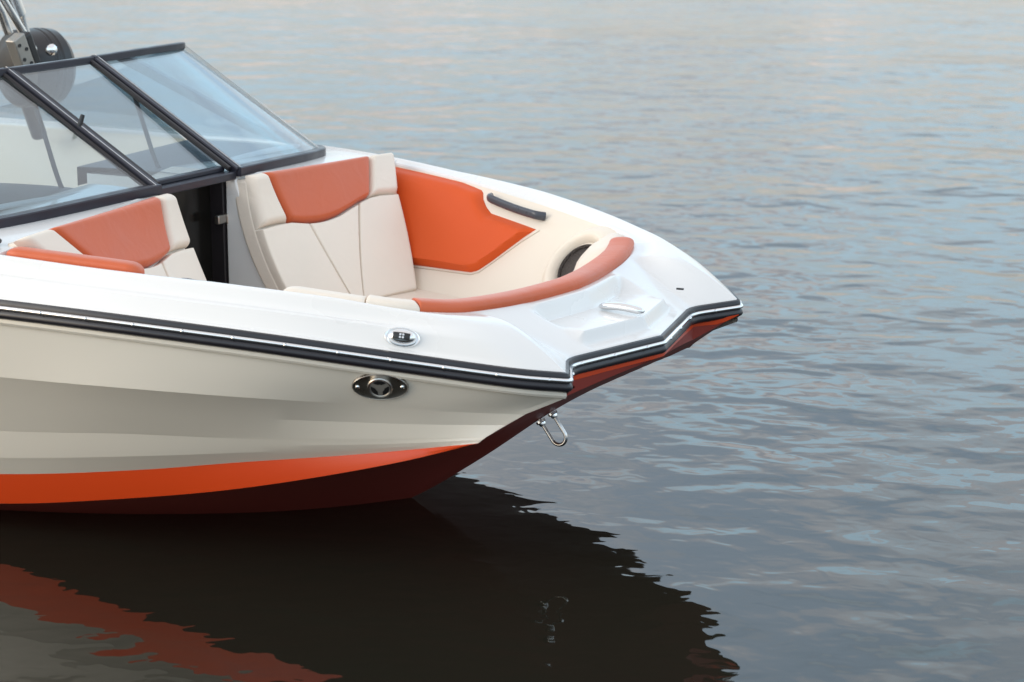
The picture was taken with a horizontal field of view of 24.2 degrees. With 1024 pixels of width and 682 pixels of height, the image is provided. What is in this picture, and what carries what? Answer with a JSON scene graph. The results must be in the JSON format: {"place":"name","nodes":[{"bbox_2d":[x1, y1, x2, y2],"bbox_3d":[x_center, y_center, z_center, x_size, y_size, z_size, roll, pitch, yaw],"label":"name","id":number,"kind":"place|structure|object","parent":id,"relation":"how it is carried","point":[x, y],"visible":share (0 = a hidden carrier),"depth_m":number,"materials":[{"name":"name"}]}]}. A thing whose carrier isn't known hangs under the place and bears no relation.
{"place":"outdoors","nodes":[
{"label":"outdoors","id":0,"kind":"place"},
{"bbox_2d":[0,0,1023,681],"bbox_3d":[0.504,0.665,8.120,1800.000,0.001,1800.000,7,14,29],"label":"water","id":1,"kind":"structure","parent":0,"point":[808,466],"depth_m":9.97,"materials":[{"name":"grey liquid"}]},
{"bbox_2d":[0,0,742,513],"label":"motorboat","id":2,"kind":"object","parent":1,"relation":"on","point":[196,322],"visible":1,"depth_m":7.97,"materials":[{"name":"white plastic"}]},
{"bbox_2d":[171,185,212,281],"bbox_3d":[-1.260,-0.197,8.941,0.020,0.800,0.460,7,14,29],"label":"walkthrough door","id":3,"kind":"structure","parent":2,"relation":"in","point":[194,204],"depth_m":9.02,"materials":[{"name":"black plastic"}]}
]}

